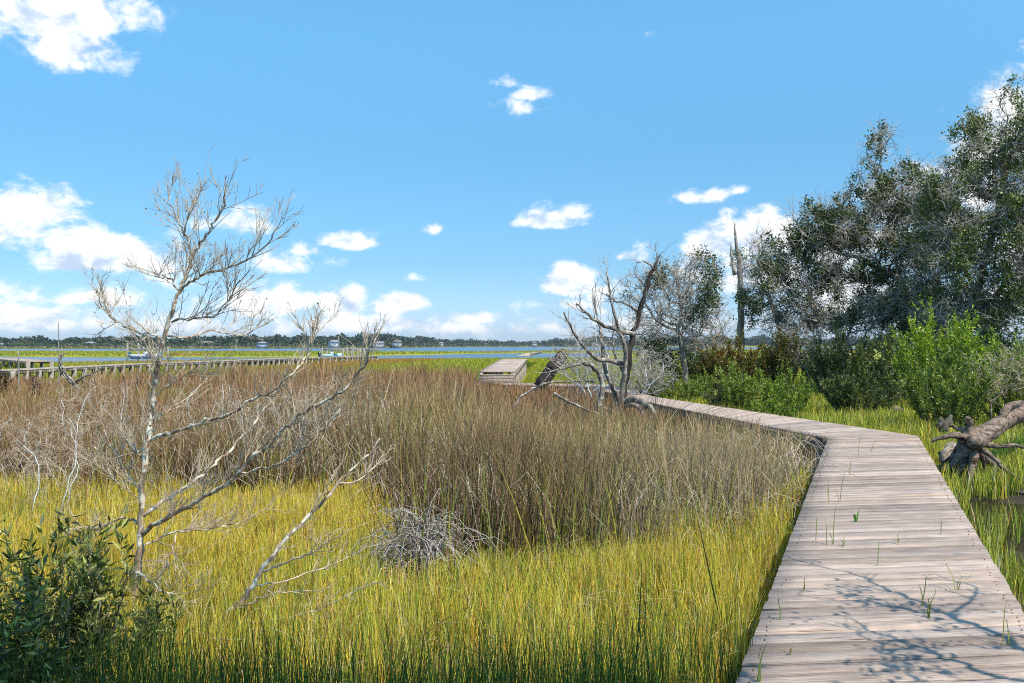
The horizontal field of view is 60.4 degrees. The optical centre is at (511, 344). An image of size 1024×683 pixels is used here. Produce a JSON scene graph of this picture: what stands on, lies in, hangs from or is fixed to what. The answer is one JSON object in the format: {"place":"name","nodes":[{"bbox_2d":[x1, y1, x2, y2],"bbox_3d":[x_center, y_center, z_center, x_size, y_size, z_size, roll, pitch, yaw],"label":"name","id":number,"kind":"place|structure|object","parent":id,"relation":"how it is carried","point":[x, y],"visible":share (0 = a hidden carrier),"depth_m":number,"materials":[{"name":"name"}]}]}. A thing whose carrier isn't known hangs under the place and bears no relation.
{"place":"outdoors","nodes":[
{"label":"outdoors","id":0,"kind":"place"},
{"bbox_2d":[0,347,1012,362],"bbox_3d":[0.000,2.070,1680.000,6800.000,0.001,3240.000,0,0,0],"label":"bay water","id":1,"kind":"structure","parent":0,"point":[442,349],"depth_m":331.23,"materials":[{"name":"blue liquid"}]},
{"bbox_2d":[0,357,53,368],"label":"long dock","id":2,"kind":"object","parent":1,"relation":"in","point":[28,363],"visible":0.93,"depth_m":60.46,"materials":[{"name":"grey wood"}]},
{"bbox_2d":[126,343,168,359],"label":"lift","id":3,"kind":"object","parent":1,"relation":"in","point":[128,349],"visible":0.48,"depth_m":111.14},
{"bbox_2d":[129,350,156,358],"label":"motor boat","id":4,"kind":"object","parent":3,"relation":"on","point":[137,356],"visible":0.67,"depth_m":111.43,"materials":[{"name":"white paint"}]},
{"bbox_2d":[0,356,377,380],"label":"long dock","id":5,"kind":"object","parent":1,"relation":"in","point":[50,371],"visible":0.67,"depth_m":51.83,"materials":[{"name":"grey wood"}]},
{"bbox_2d":[321,348,345,356],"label":"lift","id":6,"kind":"object","parent":1,"relation":"in","point":[327,349],"visible":0.48,"depth_m":117.14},
{"bbox_2d":[318,350,341,356],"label":"motor boat","id":7,"kind":"object","parent":6,"relation":"on","point":[331,354],"visible":0.69,"depth_m":117.64,"materials":[{"name":"white paint"}]},
{"bbox_2d":[346,347,364,358],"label":"lift","id":8,"kind":"object","parent":1,"relation":"in","point":[352,351],"visible":0.41,"depth_m":120.14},
{"bbox_2d":[0,345,1023,678],"bbox_3d":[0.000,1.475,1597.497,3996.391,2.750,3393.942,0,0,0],"label":"ground","id":9,"kind":"structure","parent":0,"point":[1012,499],"depth_m":147.80,"materials":[{"name":"green plant"}]},
{"bbox_2d":[0,364,13,396],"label":"thicket bush","id":10,"kind":"object","parent":9,"relation":"on","point":[4,381],"visible":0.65,"depth_m":26.08,"materials":[{"name":"brown plant"}]},
{"bbox_2d":[18,351,19,391],"bbox_3d":[-14.576,1.164,26.002,0.067,1.973,0.060,0,0,0],"label":"thin stake","id":11,"kind":"object","parent":9,"relation":"on","point":[18,372],"visible":0.54,"depth_m":25.98,"materials":[{"name":"grey wood"}]},
{"bbox_2d":[27,373,41,398],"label":"maroon shrub","id":12,"kind":"object","parent":9,"relation":"on","point":[36,384],"visible":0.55,"depth_m":23.93,"materials":[{"name":"brown plant"}]},
{"bbox_2d":[0,406,71,480],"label":"bare shrub","id":13,"kind":"object","parent":9,"relation":"on","point":[31,424],"visible":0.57,"depth_m":10.51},
{"bbox_2d":[0,408,106,517],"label":"bare shrub","id":14,"kind":"object","parent":9,"relation":"on","point":[49,458],"visible":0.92,"depth_m":8.56,"materials":[{"name":"grey wood"}]},
{"bbox_2d":[58,322,59,390],"bbox_3d":[-13.906,0.722,27.000,0.058,2.856,0.047,0,0,0],"label":"thin stake","id":15,"kind":"object","parent":9,"relation":"on","point":[58,359],"visible":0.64,"depth_m":26.98,"materials":[{"name":"wood"}]},
{"bbox_2d":[0,509,141,682],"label":"wax myrtle","id":16,"kind":"object","parent":9,"relation":"on","point":[34,591],"visible":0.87,"depth_m":3.84,"materials":[{"name":"green plant"}]},
{"bbox_2d":[6,516,138,679],"bbox_3d":[-2.079,1.340,4.313,0.597,1.028,0.843,0,0,0],"label":"wax myrtle","id":17,"kind":"object","parent":9,"relation":"on","point":[82,579],"visible":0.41,"depth_m":4.20,"materials":[{"name":"green plant"}]},
{"bbox_2d":[33,374,148,449],"bbox_3d":[-5.479,1.089,11.583,1.493,1.570,1.236,0,0,-28],"label":"bare shrub","id":18,"kind":"object","parent":9,"relation":"on","point":[77,414],"visible":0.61,"depth_m":11.54,"materials":[{"name":"grey plant"}]},
{"bbox_2d":[92,578,189,679],"bbox_3d":[-1.922,1.512,4.497,0.467,0.684,0.647,0,0,24],"label":"wax myrtle","id":19,"kind":"object","parent":9,"relation":"on","point":[158,619],"visible":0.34,"depth_m":4.47,"materials":[{"name":"green plant"}]},
{"bbox_2d":[198,341,214,344],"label":"house","id":20,"kind":"structure","parent":9,"relation":"on","point":[210,342],"depth_m":498.78,"materials":[{"name":"beige"}]},
{"bbox_2d":[160,379,267,445],"bbox_3d":[-4.115,1.178,12.180,1.651,1.498,1.200,0,0,0],"label":"bare shrub","id":21,"kind":"object","parent":9,"relation":"on","point":[216,393],"visible":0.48,"depth_m":12.16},
{"bbox_2d":[54,139,388,630],"bbox_3d":[-1.859,0.299,5.309,1.627,3.284,2.376,0,0,-28],"label":"bare tree","id":22,"kind":"object","parent":9,"relation":"on","point":[141,500],"visible":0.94,"depth_m":5.54,"materials":[{"name":"grey plant"}]},
{"bbox_2d":[256,342,266,347],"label":"house","id":23,"kind":"structure","parent":9,"relation":"on","point":[261,344],"depth_m":497.50,"materials":[{"name":"grey"}]},
{"bbox_2d":[241,373,362,470],"bbox_3d":[-2.873,1.135,11.957,1.533,1.627,1.375,0,0,-31],"label":"bare shrub","id":24,"kind":"object","parent":9,"relation":"on","point":[277,408],"visible":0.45,"depth_m":11.94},
{"bbox_2d":[211,434,399,630],"bbox_3d":[-1.249,1.178,5.389,1.234,1.221,0.952,0,0,0],"label":"bare sapling","id":25,"kind":"object","parent":9,"relation":"on","point":[254,584],"visible":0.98,"depth_m":5.38,"materials":[{"name":"grey plant"}]},
{"bbox_2d":[0,345,618,347],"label":"shore reeds","id":26,"kind":"object","parent":9,"relation":"on","point":[268,346],"visible":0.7,"depth_m":514.30,"materials":[{"name":"green plant"}]},
{"bbox_2d":[328,340,339,347],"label":"house","id":27,"kind":"structure","parent":9,"relation":"on","point":[332,343],"depth_m":549.50,"materials":[{"name":"white"}]},
{"bbox_2d":[333,376,403,445],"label":"bare shrub","id":28,"kind":"object","parent":9,"relation":"on","point":[372,406],"visible":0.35,"depth_m":12.52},
{"bbox_2d":[373,342,383,347],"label":"house","id":29,"kind":"structure","parent":9,"relation":"on","point":[379,344],"depth_m":594.50,"materials":[{"name":"white"}]},
{"bbox_2d":[392,340,401,347],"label":"house","id":30,"kind":"structure","parent":9,"relation":"on","point":[396,343],"depth_m":609.50,"materials":[{"name":"beige"}]},
{"bbox_2d":[0,464,816,682],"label":"cordgrass","id":31,"kind":"object","parent":9,"relation":"on","point":[501,622],"visible":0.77,"depth_m":5.51,"materials":[{"name":"plant"}]},
{"bbox_2d":[334,488,515,587],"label":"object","id":32,"kind":"object","parent":9,"relation":"on","point":[428,543],"visible":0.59,"depth_m":6.56,"materials":[{"name":"grey wood"}]},
{"bbox_2d":[0,349,864,410],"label":"marsh grass","id":33,"kind":"structure","parent":9,"relation":"on","point":[534,364],"depth_m":78.61,"materials":[{"name":"green plant"}]},
{"bbox_2d":[0,353,865,592],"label":"needlerush","id":34,"kind":"object","parent":9,"relation":"on","point":[489,452],"visible":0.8,"depth_m":10.21,"materials":[{"name":"brown plant"}]},
{"bbox_2d":[59,352,102,389],"bbox_3d":[-11.731,0.753,23.995,1.390,1.107,0.230,0,0,8],"label":"driftwood","id":35,"kind":"object","parent":34,"relation":"in","point":[70,379],"visible":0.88,"depth_m":23.98,"materials":[{"name":"grey wood"}]},
{"bbox_2d":[511,370,597,407],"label":"fallen branch","id":36,"kind":"object","parent":34,"relation":"on","point":[530,390],"visible":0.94,"depth_m":18.85,"materials":[{"name":"grey wood"}]},
{"bbox_2d":[553,392,624,421],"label":"fallen branch","id":37,"kind":"object","parent":34,"relation":"on","point":[566,400],"visible":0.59,"depth_m":16.49,"materials":[{"name":"grey wood"}]},
{"bbox_2d":[0,331,975,346],"bbox_3d":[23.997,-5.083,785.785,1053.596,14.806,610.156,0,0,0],"label":"woods","id":38,"kind":"object","parent":9,"relation":"on","point":[278,340],"visible":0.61,"depth_m":588.67,"materials":[{"name":"green plant"}]},
{"bbox_2d":[478,351,541,386],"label":"raised pier","id":39,"kind":"structure","parent":9,"relation":"on","point":[516,367],"depth_m":37.85,"materials":[{"name":"grey wood"}]},
{"bbox_2d":[534,348,574,390],"bbox_3d":[1.349,0.803,28.202,1.309,1.412,0.902,0,0,0],"label":"leaning log","id":40,"kind":"object","parent":9,"relation":"on","point":[550,365],"visible":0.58,"depth_m":27.92,"materials":[{"name":"grey wood"}]},
{"bbox_2d":[552,321,622,398],"bbox_3d":[2.058,0.584,23.535,1.920,2.552,1.643,0,0,16],"label":"bare shrub","id":41,"kind":"object","parent":9,"relation":"on","point":[598,364],"visible":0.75,"depth_m":23.39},
{"bbox_2d":[529,238,678,419],"bbox_3d":[1.906,-0.243,19.052,3.508,4.316,2.059,0,0,-24],"label":"dead tree","id":42,"kind":"object","parent":9,"relation":"on","point":[625,365],"visible":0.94,"depth_m":18.91,"materials":[{"name":"grey wood"}]},
{"bbox_2d":[596,341,684,396],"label":"bare shrub","id":43,"kind":"object","parent":9,"relation":"on","point":[632,380],"visible":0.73,"depth_m":24.89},
{"bbox_2d":[636,563,651,681],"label":"reed stem","id":44,"kind":"object","parent":9,"relation":"on","point":[645,616],"visible":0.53,"depth_m":4.60,"materials":[{"name":"green plant"}]},
{"bbox_2d":[633,360,678,398],"bbox_3d":[4.231,1.136,25.989,1.405,1.442,1.452,0,0,8],"label":"marsh elder","id":45,"kind":"object","parent":9,"relation":"on","point":[674,389],"visible":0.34,"depth_m":25.82,"materials":[{"name":"green plant"}]},
{"bbox_2d":[640,344,681,391],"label":"thicket bush","id":46,"kind":"object","parent":9,"relation":"on","point":[665,364],"visible":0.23,"depth_m":28.17,"materials":[{"name":"grey plant"}]},
{"bbox_2d":[604,241,728,390],"bbox_3d":[4.803,-0.708,27.487,4.034,5.110,2.710,0,0,0],"label":"lichen tree","id":47,"kind":"object","parent":9,"relation":"on","point":[662,283],"visible":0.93,"depth_m":27.29,"materials":[{"name":"grey plant"}]},
{"bbox_2d":[658,378,710,401],"bbox_3d":[4.749,1.357,24.586,1.491,0.995,1.150,0,0,0],"label":"marsh elder","id":48,"kind":"object","parent":9,"relation":"on","point":[687,394],"visible":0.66,"depth_m":24.57,"materials":[{"name":"green plant"}]},
{"bbox_2d":[641,339,733,382],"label":"evergreen bush","id":49,"kind":"object","parent":9,"relation":"on","point":[691,370],"visible":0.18,"depth_m":39.36,"materials":[{"name":"green plant"}]},
{"bbox_2d":[679,364,727,398],"bbox_3d":[5.646,1.193,25.576,1.711,1.326,1.340,0,0,-17],"label":"marsh elder","id":50,"kind":"object","parent":9,"relation":"on","point":[704,379],"visible":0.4,"depth_m":25.45,"materials":[{"name":"green plant"}]},
{"bbox_2d":[698,521,720,625],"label":"reed stem","id":51,"kind":"object","parent":9,"relation":"on","point":[710,575],"visible":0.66,"depth_m":5.20,"materials":[{"name":"plant"}]},
{"bbox_2d":[702,383,741,407],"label":"thicket bush","id":52,"kind":"object","parent":9,"relation":"on","point":[717,398],"visible":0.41,"depth_m":22.03,"materials":[{"name":"green plant"}]},
{"bbox_2d":[697,290,749,376],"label":"bare oak","id":53,"kind":"object","parent":9,"relation":"on","point":[726,324],"visible":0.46,"depth_m":36.04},
{"bbox_2d":[690,327,763,389],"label":"thicket bush","id":54,"kind":"object","parent":9,"relation":"on","point":[716,357],"visible":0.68,"depth_m":29.75,"materials":[{"name":"green plant"}]},
{"bbox_2d":[728,222,748,384],"bbox_3d":[8.544,-1.375,33.145,0.943,6.509,1.413,0,0,0],"label":"dead snag","id":55,"kind":"object","parent":9,"relation":"on","point":[737,254],"visible":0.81,"depth_m":32.92,"materials":[{"name":"grey wood"}]},
{"bbox_2d":[713,357,780,410],"bbox_3d":[5.641,1.077,21.748,1.332,1.560,1.698,0,0,-19],"label":"marsh elder","id":56,"kind":"object","parent":9,"relation":"on","point":[732,386],"visible":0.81,"depth_m":21.62,"materials":[{"name":"green plant"}]},
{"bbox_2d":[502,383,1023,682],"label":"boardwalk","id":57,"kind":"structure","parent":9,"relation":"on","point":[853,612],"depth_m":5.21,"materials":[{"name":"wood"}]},
{"bbox_2d":[754,663,763,681],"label":"grass sprout","id":58,"kind":"object","parent":57,"relation":"on","point":[759,679],"depth_m":3.66,"materials":[{"name":"green plant"}]},
{"bbox_2d":[757,643,766,676],"bbox_3d":[1.034,1.338,3.652,0.050,0.224,0.009,0,0,16],"label":"grass sprout","id":59,"kind":"object","parent":57,"relation":"on","point":[760,661],"depth_m":3.65,"materials":[{"name":"green plant"}]},
{"bbox_2d":[829,508,835,543],"bbox_3d":[2.244,1.278,6.162,0.014,0.344,0.059,0,0,-45],"label":"grass sprout","id":60,"kind":"object","parent":57,"relation":"on","point":[833,530],"depth_m":6.16,"materials":[{"name":"green plant"}]},
{"bbox_2d":[853,510,858,521],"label":"seedling","id":61,"kind":"object","parent":57,"relation":"on","point":[855,517],"visible":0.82,"depth_m":6.96,"materials":[{"name":"green plant"}]},
{"bbox_2d":[918,573,932,605],"bbox_3d":[2.217,1.329,4.713,0.039,0.243,0.099,0,0,-43],"label":"grass sprout","id":62,"kind":"object","parent":57,"relation":"on","point":[924,590],"depth_m":4.72,"materials":[{"name":"green plant"}]},
{"bbox_2d":[925,590,935,617],"bbox_3d":[2.141,1.340,4.505,0.059,0.219,0.042,0,0,-16],"label":"grass sprout","id":63,"kind":"object","parent":57,"relation":"on","point":[928,612],"depth_m":4.51,"materials":[{"name":"green plant"}]},
{"bbox_2d":[946,562,971,589],"bbox_3d":[2.564,1.339,5.049,0.149,0.221,0.109,0,0,0],"label":"grass sprout","id":64,"kind":"object","parent":57,"relation":"on","point":[953,579],"depth_m":5.03,"materials":[{"name":"plant"}]},
{"bbox_2d":[1002,601,1006,644],"bbox_3d":[2.295,1.320,4.104,0.023,0.260,0.010,0,0,29],"label":"grass sprout","id":65,"kind":"object","parent":57,"relation":"on","point":[1003,625],"depth_m":4.11,"materials":[{"name":"green plant"}]},
{"bbox_2d":[1006,617,1010,644],"bbox_3d":[2.315,1.355,4.102,0.017,0.190,0.049,0,0,0],"label":"grass sprout","id":66,"kind":"object","parent":57,"relation":"on","point":[1008,633],"depth_m":4.11,"materials":[{"name":"green plant"}]},
{"bbox_2d":[748,382,805,416],"bbox_3d":[5.899,1.343,19.623,1.079,1.023,1.083,0,0,-36],"label":"marsh elder","id":67,"kind":"object","parent":9,"relation":"on","point":[778,407],"visible":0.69,"depth_m":19.70,"materials":[{"name":"green plant"}]},
{"bbox_2d":[729,221,827,388],"bbox_3d":[9.564,-1.383,31.422,3.643,6.357,2.980,0,0,0],"label":"bare oak","id":68,"kind":"object","parent":9,"relation":"on","point":[769,266],"visible":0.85,"depth_m":31.21,"materials":[{"name":"green plant"}]},
{"bbox_2d":[749,324,819,389],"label":"thicket bush","id":69,"kind":"object","parent":9,"relation":"on","point":[773,362],"visible":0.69,"depth_m":29.73,"materials":[{"name":"green plant"}]},
{"bbox_2d":[753,358,815,413],"bbox_3d":[6.476,1.071,20.663,1.438,1.573,1.692,0,0,38],"label":"marsh elder","id":70,"kind":"object","parent":9,"relation":"on","point":[782,394],"visible":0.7,"depth_m":20.35,"materials":[{"name":"green plant"}]},
{"bbox_2d":[744,342,854,378],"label":"evergreen bush","id":71,"kind":"object","parent":9,"relation":"on","point":[795,369],"visible":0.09,"depth_m":41.85,"materials":[{"name":"green plant"}]},
{"bbox_2d":[770,302,853,389],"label":"bare oak","id":72,"kind":"object","parent":9,"relation":"on","point":[799,352],"visible":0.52,"depth_m":29.90,"materials":[{"name":"grey plant"}]},
{"bbox_2d":[803,319,881,395],"bbox_3d":[10.146,0.526,27.062,1.846,2.670,2.648,0,0,-30],"label":"thicket bush","id":73,"kind":"object","parent":9,"relation":"on","point":[838,355],"visible":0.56,"depth_m":27.04,"materials":[{"name":"green plant"}]},
{"bbox_2d":[818,359,903,418],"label":"thicket bush","id":74,"kind":"object","parent":9,"relation":"on","point":[849,390],"visible":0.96,"depth_m":21.06,"materials":[{"name":"green plant"}]},
{"bbox_2d":[767,114,970,359],"bbox_3d":[12.701,-3.182,31.083,7.659,10.042,5.160,0,0,0],"label":"live oak","id":75,"kind":"object","parent":9,"relation":"on","point":[828,232],"visible":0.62,"depth_m":30.57,"materials":[{"name":"green plant"}]},
{"bbox_2d":[818,281,920,392],"bbox_3d":[11.720,0.027,29.075,3.294,4.386,2.407,0,0,0],"label":"bare oak","id":76,"kind":"object","parent":9,"relation":"on","point":[848,319],"visible":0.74,"depth_m":28.83,"materials":[{"name":"grey plant"}]},
{"bbox_2d":[844,322,916,403],"bbox_3d":[10.609,0.599,24.498,2.226,2.523,2.638,0,0,0],"label":"thicket bush","id":77,"kind":"object","parent":9,"relation":"on","point":[880,363],"visible":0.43,"depth_m":24.59,"materials":[{"name":"green plant"}]},
{"bbox_2d":[881,258,992,388],"bbox_3d":[13.374,-0.456,27.453,3.301,4.626,2.293,0,0,0],"label":"bare oak","id":78,"kind":"object","parent":9,"relation":"on","point":[901,301],"visible":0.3,"depth_m":27.58,"materials":[{"name":"green plant"}]},
{"bbox_2d":[884,294,1000,409],"bbox_3d":[10.753,0.287,21.866,2.664,3.149,2.544,0,0,0],"label":"marsh elder","id":79,"kind":"object","parent":9,"relation":"on","point":[925,343],"visible":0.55,"depth_m":21.62,"materials":[{"name":"green plant"}]},
{"bbox_2d":[935,415,952,431],"bbox_3d":[7.617,1.377,15.485,0.274,0.304,0.188,0,0,7],"label":"stump","id":80,"kind":"object","parent":9,"relation":"on","point":[944,424],"visible":0.99,"depth_m":15.46,"materials":[{"name":"grey wood"}]},
{"bbox_2d":[868,325,1023,385],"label":"evergreen bush","id":81,"kind":"object","parent":9,"relation":"on","point":[997,355],"visible":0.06,"depth_m":40.02,"materials":[{"name":"green plant"}]},
{"bbox_2d":[892,344,1003,431],"bbox_3d":[8.695,0.903,17.601,1.980,1.911,2.225,0,0,0],"label":"marsh elder","id":82,"kind":"object","parent":9,"relation":"on","point":[961,395],"visible":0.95,"depth_m":17.38,"materials":[{"name":"green plant"}]},
{"bbox_2d":[880,71,1023,373],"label":"live oak","id":83,"kind":"object","parent":9,"relation":"on","point":[1007,203],"visible":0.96,"depth_m":25.59,"materials":[{"name":"green plant"}]},
{"bbox_2d":[931,400,1023,492],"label":"fallen log","id":84,"kind":"object","parent":9,"relation":"on","point":[969,449],"visible":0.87,"depth_m":11.47,"materials":[{"name":"grey wood"}]},
{"bbox_2d":[958,342,1023,419],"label":"bare shrub","id":85,"kind":"object","parent":9,"relation":"on","point":[1001,392],"visible":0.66,"depth_m":17.45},
{"bbox_2d":[975,343,1023,425],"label":"marsh elder","id":86,"kind":"object","parent":9,"relation":"on","point":[1012,396],"visible":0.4,"depth_m":17.96,"materials":[{"name":"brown plant"}]},
{"bbox_2d":[984,490,1023,494],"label":"sunken log","id":87,"kind":"object","parent":9,"relation":"on","point":[1020,492],"visible":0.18,"depth_m":10.96,"materials":[{"name":"grey wood"}]},
{"bbox_2d":[994,331,1023,397],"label":"marsh elder","id":88,"kind":"object","parent":9,"relation":"on","point":[1016,342],"visible":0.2,"depth_m":24.30,"materials":[{"name":"green plant"}]},
{"bbox_2d":[0,0,1023,342],"label":"sky","id":89,"kind":"structure","parent":0,"point":[457,169],"materials":[{"name":"blue"}]},
{"bbox_2d":[628,386,1023,612],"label":"bank grass","id":90,"kind":"structure","parent":0,"point":[906,420],"depth_m":12.61,"materials":[{"name":"green plant"}]},
{"bbox_2d":[889,405,903,412],"bbox_3d":[9.161,1.550,20.996,0.369,0.230,0.205,0,0,0],"label":"wood chunk","id":91,"kind":"object","parent":90,"relation":"on","point":[895,406],"visible":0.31,"depth_m":20.93,"materials":[{"name":"grey wood"}]},
{"bbox_2d":[938,441,955,462],"bbox_3d":[5.961,1.467,12.019,0.403,0.292,0.155,0,0,-29],"label":"wood chunk","id":92,"kind":"object","parent":90,"relation":"on","point":[945,452],"visible":0.61,"depth_m":11.95,"materials":[{"name":"grey wood"}]},
{"bbox_2d":[966,502,1023,552],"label":"pool water","id":93,"kind":"structure","parent":0,"point":[983,510],"depth_m":9.86,"materials":[{"name":"black liquid"}]}
]}

